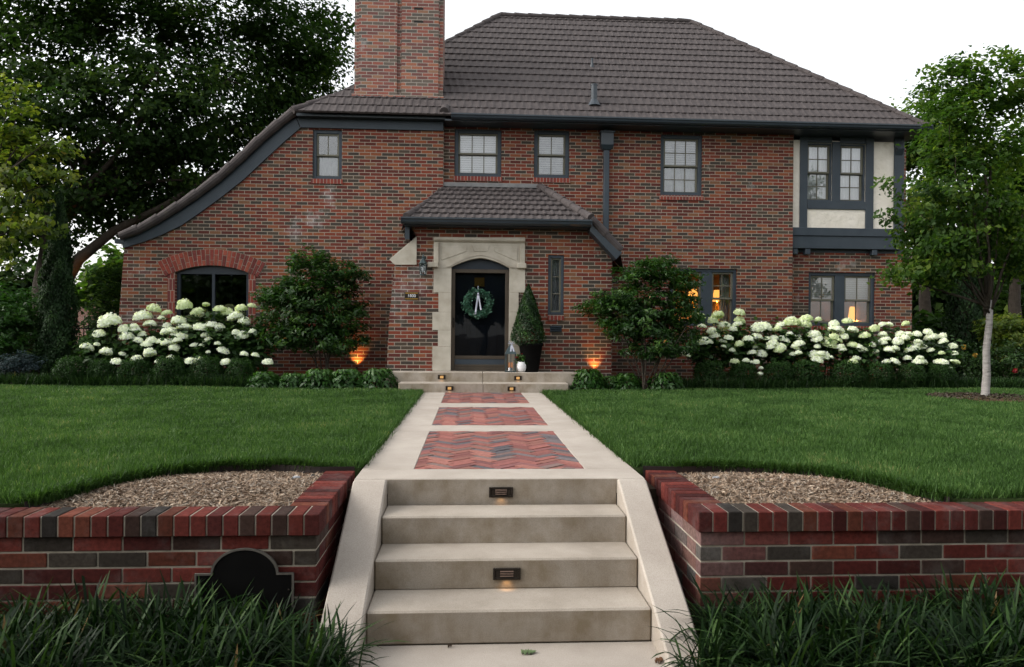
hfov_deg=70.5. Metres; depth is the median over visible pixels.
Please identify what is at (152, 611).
grass clump
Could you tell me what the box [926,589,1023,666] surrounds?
grass clump
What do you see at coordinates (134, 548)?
retaining wall
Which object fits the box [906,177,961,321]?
background tree
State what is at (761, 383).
border grass
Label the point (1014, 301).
background tree
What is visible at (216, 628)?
grass clump
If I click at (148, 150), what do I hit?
shade tree
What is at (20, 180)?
maple tree
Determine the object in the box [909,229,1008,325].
background tree
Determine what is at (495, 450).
brick paving
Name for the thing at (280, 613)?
grass clump
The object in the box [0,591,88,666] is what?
grass clump
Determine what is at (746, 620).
grass clump
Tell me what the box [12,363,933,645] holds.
ground
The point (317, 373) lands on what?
leafy perennial
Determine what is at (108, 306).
tree
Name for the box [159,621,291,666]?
grass clump
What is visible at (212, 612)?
grass clump
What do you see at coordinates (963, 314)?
juniper
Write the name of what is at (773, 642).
grass clump
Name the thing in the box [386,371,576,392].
porch steps
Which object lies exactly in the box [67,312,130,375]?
hydrangea bush
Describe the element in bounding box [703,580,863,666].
grass clump
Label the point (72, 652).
grass clump
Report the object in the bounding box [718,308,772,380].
hydrangea bush
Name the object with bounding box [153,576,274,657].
grass clump
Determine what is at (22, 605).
grass clump
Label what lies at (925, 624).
grass clump
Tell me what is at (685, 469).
lawn edging
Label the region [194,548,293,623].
wall plaque
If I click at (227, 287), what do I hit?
window
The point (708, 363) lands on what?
boxwood mound
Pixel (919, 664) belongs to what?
grass clump
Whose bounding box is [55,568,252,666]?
grass clump
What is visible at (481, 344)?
door
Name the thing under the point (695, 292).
table lamp
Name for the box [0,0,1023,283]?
sky
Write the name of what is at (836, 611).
grass clump
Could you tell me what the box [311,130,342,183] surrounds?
window
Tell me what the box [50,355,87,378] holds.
boxwood mound
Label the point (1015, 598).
grass clump
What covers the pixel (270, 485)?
wood mulch
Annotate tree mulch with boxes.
[926,391,1023,399]
[932,393,1023,401]
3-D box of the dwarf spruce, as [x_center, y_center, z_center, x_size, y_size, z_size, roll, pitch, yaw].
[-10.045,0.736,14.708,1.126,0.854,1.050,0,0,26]
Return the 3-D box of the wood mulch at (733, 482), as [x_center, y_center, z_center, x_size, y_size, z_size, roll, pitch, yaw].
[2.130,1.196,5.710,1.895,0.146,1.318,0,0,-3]
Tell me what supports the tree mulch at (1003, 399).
on the lawn at (638, 469)
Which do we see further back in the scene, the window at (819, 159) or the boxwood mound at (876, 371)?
the window at (819, 159)
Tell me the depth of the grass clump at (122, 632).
4.00 m
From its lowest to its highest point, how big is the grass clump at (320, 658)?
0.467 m
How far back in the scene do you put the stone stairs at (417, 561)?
5.01 m
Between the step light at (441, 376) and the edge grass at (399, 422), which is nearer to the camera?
the edge grass at (399, 422)
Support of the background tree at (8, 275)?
on the ground at (652, 493)
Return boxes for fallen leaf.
[521,649,535,654]
[655,657,662,663]
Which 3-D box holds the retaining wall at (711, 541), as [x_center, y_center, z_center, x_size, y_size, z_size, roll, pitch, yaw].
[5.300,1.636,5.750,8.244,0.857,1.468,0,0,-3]
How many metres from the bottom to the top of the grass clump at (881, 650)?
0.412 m
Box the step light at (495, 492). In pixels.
[489,487,512,497]
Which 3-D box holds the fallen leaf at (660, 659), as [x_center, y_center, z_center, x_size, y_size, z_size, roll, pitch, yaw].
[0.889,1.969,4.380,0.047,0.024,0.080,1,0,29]
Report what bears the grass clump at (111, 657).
on the ground at (652, 493)
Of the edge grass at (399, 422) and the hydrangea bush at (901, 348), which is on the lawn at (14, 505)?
the edge grass at (399, 422)
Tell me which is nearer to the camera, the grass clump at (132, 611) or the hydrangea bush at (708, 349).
the grass clump at (132, 611)
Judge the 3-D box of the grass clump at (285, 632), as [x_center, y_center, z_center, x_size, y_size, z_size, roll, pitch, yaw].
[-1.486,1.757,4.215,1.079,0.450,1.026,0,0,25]
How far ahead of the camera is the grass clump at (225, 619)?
4.37 m
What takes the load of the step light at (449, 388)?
attached to the porch steps at (482, 382)
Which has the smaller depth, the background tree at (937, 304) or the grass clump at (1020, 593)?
the grass clump at (1020, 593)
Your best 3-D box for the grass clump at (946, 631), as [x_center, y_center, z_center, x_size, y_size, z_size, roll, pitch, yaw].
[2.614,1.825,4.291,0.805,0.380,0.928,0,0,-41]
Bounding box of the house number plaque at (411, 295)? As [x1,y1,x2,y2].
[404,292,418,299]
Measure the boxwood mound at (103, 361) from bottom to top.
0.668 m
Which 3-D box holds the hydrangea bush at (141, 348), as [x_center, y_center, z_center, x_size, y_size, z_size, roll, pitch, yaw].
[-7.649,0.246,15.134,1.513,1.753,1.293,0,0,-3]
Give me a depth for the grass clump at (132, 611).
4.38 m
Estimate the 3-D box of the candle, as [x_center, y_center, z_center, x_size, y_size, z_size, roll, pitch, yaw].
[-0.029,0.663,14.574,0.090,0.165,0.090,0,0,-3]
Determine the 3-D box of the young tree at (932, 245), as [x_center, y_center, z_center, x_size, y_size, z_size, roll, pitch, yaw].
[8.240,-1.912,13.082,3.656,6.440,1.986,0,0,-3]
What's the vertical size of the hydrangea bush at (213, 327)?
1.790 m
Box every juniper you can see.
[32,189,80,375]
[940,226,983,380]
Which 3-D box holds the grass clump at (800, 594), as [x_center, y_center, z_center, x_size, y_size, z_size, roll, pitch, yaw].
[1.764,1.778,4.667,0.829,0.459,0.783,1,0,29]
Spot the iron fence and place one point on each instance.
(88, 328)
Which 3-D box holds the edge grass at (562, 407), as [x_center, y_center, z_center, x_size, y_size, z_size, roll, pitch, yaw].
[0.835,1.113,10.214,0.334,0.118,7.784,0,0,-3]
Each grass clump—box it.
[0,571,163,664]
[0,577,105,641]
[0,585,148,666]
[0,589,85,648]
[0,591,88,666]
[0,604,129,666]
[0,607,110,666]
[0,608,53,662]
[0,614,76,666]
[3,623,167,666]
[9,590,143,666]
[16,618,134,666]
[20,580,176,659]
[50,580,218,665]
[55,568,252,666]
[62,617,218,666]
[70,630,206,666]
[83,612,279,666]
[86,577,234,653]
[101,619,231,666]
[136,590,304,666]
[140,597,269,666]
[149,583,306,664]
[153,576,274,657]
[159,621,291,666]
[166,591,327,666]
[166,593,347,666]
[216,605,390,666]
[240,586,338,655]
[251,596,405,666]
[648,598,776,666]
[657,574,784,656]
[688,600,821,666]
[689,582,866,666]
[695,580,831,652]
[699,582,824,665]
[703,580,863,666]
[722,603,908,666]
[731,571,849,651]
[763,585,921,666]
[768,576,938,666]
[774,617,901,666]
[778,576,909,632]
[782,580,945,664]
[810,572,952,657]
[811,586,961,666]
[817,617,951,666]
[823,609,1000,666]
[843,595,992,666]
[852,603,1023,666]
[857,589,978,660]
[867,576,967,642]
[885,561,1019,640]
[901,608,1023,666]
[905,589,1022,645]
[909,568,1023,649]
[923,594,1023,666]
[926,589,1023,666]
[933,574,1023,630]
[941,595,1023,666]
[952,567,1023,623]
[956,585,1023,635]
[972,622,1023,662]
[997,577,1023,614]
[1002,572,1023,629]
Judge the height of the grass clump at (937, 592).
0.481 m
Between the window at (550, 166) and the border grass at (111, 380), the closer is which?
the border grass at (111, 380)
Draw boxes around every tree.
[0,0,354,373]
[0,72,90,270]
[0,257,92,314]
[0,315,41,375]
[75,242,123,310]
[75,262,122,363]
[866,43,1023,394]
[889,78,1002,189]
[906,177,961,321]
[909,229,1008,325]
[958,117,1023,320]
[982,277,1023,329]
[999,188,1023,305]
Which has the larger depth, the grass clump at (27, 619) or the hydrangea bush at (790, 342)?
the hydrangea bush at (790, 342)
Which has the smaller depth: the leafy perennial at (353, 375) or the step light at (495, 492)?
the step light at (495, 492)
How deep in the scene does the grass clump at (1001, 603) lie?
4.54 m
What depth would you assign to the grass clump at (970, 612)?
4.50 m
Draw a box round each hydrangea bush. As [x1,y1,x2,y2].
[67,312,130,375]
[108,303,171,375]
[153,298,215,374]
[184,302,246,372]
[217,303,278,374]
[673,310,739,374]
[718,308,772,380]
[757,316,817,381]
[796,314,854,379]
[833,318,889,375]
[874,320,927,377]
[908,328,964,379]
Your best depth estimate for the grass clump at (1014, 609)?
4.31 m
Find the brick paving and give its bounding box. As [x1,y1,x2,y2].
[415,392,583,468]
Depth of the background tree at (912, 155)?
27.64 m
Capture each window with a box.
[177,266,248,357]
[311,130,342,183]
[453,129,501,181]
[533,130,569,182]
[548,255,563,319]
[659,135,702,200]
[669,268,735,330]
[807,143,831,200]
[808,272,873,330]
[840,144,864,201]
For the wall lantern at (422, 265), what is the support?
attached to the brick house at (560, 164)
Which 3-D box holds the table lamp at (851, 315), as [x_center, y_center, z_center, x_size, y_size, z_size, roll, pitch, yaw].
[8.691,-0.340,18.531,0.200,0.690,0.200,0,0,-3]
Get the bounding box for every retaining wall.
[0,471,354,639]
[645,470,1023,636]
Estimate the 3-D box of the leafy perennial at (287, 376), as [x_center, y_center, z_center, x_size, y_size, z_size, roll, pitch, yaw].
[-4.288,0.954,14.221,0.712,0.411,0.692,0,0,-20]
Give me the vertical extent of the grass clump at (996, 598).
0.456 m
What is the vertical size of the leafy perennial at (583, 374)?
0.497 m
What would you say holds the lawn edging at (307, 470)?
on the ground at (652, 493)
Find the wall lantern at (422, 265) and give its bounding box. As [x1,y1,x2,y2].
[419,254,426,275]
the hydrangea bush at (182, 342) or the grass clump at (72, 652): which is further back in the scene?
the hydrangea bush at (182, 342)
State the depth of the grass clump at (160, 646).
3.98 m
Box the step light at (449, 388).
[446,386,452,390]
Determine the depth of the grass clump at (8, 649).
3.89 m
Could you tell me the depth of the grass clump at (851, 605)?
4.50 m
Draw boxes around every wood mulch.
[39,469,322,507]
[678,470,937,503]
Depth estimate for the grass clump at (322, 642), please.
4.17 m
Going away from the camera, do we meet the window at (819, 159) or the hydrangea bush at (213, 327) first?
the hydrangea bush at (213, 327)
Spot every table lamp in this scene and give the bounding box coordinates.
[688,289,697,311]
[713,290,718,311]
[848,307,854,319]
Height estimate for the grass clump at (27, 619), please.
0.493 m
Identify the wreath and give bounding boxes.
[461,287,493,318]
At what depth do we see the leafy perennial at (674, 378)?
14.38 m
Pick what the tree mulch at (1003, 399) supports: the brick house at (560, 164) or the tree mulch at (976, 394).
the tree mulch at (976, 394)
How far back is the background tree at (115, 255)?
34.45 m
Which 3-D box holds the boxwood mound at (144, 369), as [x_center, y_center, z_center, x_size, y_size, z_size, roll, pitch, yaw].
[-7.581,0.803,14.568,0.714,0.693,0.665,0,0,-3]
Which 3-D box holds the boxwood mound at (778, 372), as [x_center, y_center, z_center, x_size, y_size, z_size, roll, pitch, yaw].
[5.619,0.900,15.343,0.764,0.707,0.673,0,0,-3]
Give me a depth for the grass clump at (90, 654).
3.83 m
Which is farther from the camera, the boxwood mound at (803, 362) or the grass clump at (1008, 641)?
the boxwood mound at (803, 362)
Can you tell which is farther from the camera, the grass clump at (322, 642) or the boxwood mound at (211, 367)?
the boxwood mound at (211, 367)
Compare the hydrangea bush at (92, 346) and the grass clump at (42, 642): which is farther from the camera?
the hydrangea bush at (92, 346)
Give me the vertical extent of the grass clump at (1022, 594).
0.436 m
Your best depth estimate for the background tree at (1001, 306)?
30.11 m
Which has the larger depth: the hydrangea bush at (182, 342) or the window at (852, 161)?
the window at (852, 161)
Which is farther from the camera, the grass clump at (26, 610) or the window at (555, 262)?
the window at (555, 262)
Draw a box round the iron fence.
[78,322,117,372]
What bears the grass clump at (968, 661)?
on the ground at (652, 493)
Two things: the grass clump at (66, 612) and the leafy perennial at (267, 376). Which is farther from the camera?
the leafy perennial at (267, 376)
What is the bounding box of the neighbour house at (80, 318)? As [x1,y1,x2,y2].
[71,264,104,341]
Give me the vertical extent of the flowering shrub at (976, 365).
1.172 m
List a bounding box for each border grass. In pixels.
[0,370,325,387]
[680,374,1023,388]
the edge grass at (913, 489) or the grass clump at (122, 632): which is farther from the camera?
the edge grass at (913, 489)
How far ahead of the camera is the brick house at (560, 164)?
16.69 m
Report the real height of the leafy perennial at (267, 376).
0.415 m
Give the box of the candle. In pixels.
[508,362,512,370]
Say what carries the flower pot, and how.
on the porch steps at (482, 382)
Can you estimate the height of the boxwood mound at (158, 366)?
0.730 m
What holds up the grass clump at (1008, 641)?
on the ground at (652, 493)
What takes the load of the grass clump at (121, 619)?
on the ground at (652, 493)
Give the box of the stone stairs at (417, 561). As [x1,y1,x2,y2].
[316,478,699,666]
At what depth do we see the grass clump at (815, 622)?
4.23 m
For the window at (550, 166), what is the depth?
16.92 m
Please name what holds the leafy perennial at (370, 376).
on the planting bed
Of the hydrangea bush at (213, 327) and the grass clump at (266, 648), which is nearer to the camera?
the grass clump at (266, 648)
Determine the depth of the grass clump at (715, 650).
4.16 m
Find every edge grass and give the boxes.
[357,389,423,465]
[539,389,640,465]
[664,454,957,500]
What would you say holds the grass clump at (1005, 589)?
on the ground at (652, 493)
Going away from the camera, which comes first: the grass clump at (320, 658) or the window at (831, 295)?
the grass clump at (320, 658)
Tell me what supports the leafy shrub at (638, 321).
on the planting bed
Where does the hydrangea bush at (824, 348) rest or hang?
on the planting bed
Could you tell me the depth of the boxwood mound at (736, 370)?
15.14 m
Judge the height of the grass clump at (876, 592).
0.469 m
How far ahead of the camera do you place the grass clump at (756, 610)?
4.72 m
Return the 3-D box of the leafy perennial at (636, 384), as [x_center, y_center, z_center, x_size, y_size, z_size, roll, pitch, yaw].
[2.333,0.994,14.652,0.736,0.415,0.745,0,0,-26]
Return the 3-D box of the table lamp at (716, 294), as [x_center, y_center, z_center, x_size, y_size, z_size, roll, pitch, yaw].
[5.050,-0.753,17.860,0.260,0.630,0.260,0,0,-3]
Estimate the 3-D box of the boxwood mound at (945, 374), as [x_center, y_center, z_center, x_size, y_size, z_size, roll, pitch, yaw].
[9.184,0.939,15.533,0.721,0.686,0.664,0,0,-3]
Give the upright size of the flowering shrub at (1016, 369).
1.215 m
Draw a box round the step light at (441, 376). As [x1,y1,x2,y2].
[438,375,445,378]
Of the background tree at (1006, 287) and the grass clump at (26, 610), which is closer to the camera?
the grass clump at (26, 610)
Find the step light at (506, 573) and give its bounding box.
[493,568,520,579]
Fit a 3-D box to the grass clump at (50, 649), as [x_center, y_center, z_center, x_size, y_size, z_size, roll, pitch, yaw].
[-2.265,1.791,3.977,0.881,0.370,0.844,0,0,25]
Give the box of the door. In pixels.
[451,259,508,370]
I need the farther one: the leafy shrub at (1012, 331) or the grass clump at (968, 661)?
the leafy shrub at (1012, 331)
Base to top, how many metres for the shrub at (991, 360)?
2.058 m
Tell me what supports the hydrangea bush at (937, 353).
on the planting bed
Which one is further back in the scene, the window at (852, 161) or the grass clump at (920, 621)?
the window at (852, 161)
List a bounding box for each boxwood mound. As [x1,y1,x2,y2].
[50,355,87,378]
[85,357,118,377]
[116,357,151,377]
[149,355,189,378]
[186,355,224,378]
[224,357,258,377]
[692,359,727,380]
[726,361,758,379]
[761,359,794,380]
[785,358,825,380]
[826,359,867,381]
[863,361,896,381]
[895,362,927,381]
[925,362,958,381]
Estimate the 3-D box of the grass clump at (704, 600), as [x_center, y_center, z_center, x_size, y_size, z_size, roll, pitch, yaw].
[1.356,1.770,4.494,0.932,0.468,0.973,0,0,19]
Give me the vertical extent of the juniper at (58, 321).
4.174 m
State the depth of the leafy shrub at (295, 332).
15.06 m
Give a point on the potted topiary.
(530, 351)
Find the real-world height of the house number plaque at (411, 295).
0.162 m
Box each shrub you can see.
[0,281,41,375]
[245,242,373,369]
[572,252,708,389]
[912,309,951,375]
[937,331,1023,379]
[957,340,1005,380]
[972,311,1023,377]
[990,338,1023,380]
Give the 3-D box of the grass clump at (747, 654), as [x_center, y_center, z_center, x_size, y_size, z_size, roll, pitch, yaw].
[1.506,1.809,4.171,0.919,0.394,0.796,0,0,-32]
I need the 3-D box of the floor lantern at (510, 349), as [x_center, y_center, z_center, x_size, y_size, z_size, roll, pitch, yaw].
[-0.028,0.450,14.573,0.230,0.638,0.230,0,0,-3]
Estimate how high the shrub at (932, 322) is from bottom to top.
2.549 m
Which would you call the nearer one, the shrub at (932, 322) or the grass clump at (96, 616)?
the grass clump at (96, 616)
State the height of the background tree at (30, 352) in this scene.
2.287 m
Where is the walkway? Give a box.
[354,392,644,493]
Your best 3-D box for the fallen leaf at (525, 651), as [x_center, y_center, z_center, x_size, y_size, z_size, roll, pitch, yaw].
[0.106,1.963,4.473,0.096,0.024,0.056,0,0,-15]
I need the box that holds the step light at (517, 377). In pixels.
[514,376,521,379]
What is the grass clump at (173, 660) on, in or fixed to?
on the ground at (652, 493)
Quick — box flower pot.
[513,353,525,371]
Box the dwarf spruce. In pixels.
[0,350,47,375]
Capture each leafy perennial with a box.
[246,371,279,388]
[277,372,306,388]
[299,368,339,389]
[327,368,363,388]
[357,368,398,388]
[569,368,608,390]
[597,375,623,389]
[611,373,641,389]
[647,371,685,390]
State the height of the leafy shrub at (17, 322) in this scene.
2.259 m
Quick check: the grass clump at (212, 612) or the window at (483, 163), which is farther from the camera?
the window at (483, 163)
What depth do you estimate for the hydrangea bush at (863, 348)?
15.66 m
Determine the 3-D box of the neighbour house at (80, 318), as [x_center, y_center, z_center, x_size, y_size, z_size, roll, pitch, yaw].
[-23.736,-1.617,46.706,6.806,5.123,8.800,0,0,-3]
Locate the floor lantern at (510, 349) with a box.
[505,340,515,371]
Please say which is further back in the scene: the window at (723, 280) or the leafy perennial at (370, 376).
the window at (723, 280)
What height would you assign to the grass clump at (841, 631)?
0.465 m
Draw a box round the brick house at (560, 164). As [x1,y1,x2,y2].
[114,0,932,390]
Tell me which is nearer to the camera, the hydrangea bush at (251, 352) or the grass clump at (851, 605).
the grass clump at (851, 605)
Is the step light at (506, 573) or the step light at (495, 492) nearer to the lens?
the step light at (506, 573)
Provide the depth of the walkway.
7.18 m
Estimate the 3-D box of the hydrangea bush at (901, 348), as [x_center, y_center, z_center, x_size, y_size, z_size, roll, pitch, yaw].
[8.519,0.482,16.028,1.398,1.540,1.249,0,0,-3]
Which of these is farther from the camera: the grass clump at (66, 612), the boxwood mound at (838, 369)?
the boxwood mound at (838, 369)
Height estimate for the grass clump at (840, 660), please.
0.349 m
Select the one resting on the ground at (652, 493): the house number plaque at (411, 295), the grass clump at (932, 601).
the grass clump at (932, 601)
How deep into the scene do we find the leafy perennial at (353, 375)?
14.03 m
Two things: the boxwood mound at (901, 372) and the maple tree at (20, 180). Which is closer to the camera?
the maple tree at (20, 180)
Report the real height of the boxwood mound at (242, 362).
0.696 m
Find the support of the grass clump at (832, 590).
on the ground at (652, 493)
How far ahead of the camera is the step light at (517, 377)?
14.36 m
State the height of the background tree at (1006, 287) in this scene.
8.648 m
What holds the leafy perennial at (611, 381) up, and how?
on the planting bed
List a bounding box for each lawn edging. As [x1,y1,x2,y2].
[24,464,354,507]
[643,466,948,502]
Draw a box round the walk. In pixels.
[282,641,742,666]
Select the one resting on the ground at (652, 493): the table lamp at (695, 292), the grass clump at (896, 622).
the grass clump at (896, 622)
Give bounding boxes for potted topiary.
[510,283,546,371]
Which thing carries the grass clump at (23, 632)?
on the ground at (652, 493)
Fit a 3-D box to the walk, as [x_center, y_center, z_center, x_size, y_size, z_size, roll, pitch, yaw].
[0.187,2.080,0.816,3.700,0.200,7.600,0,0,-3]

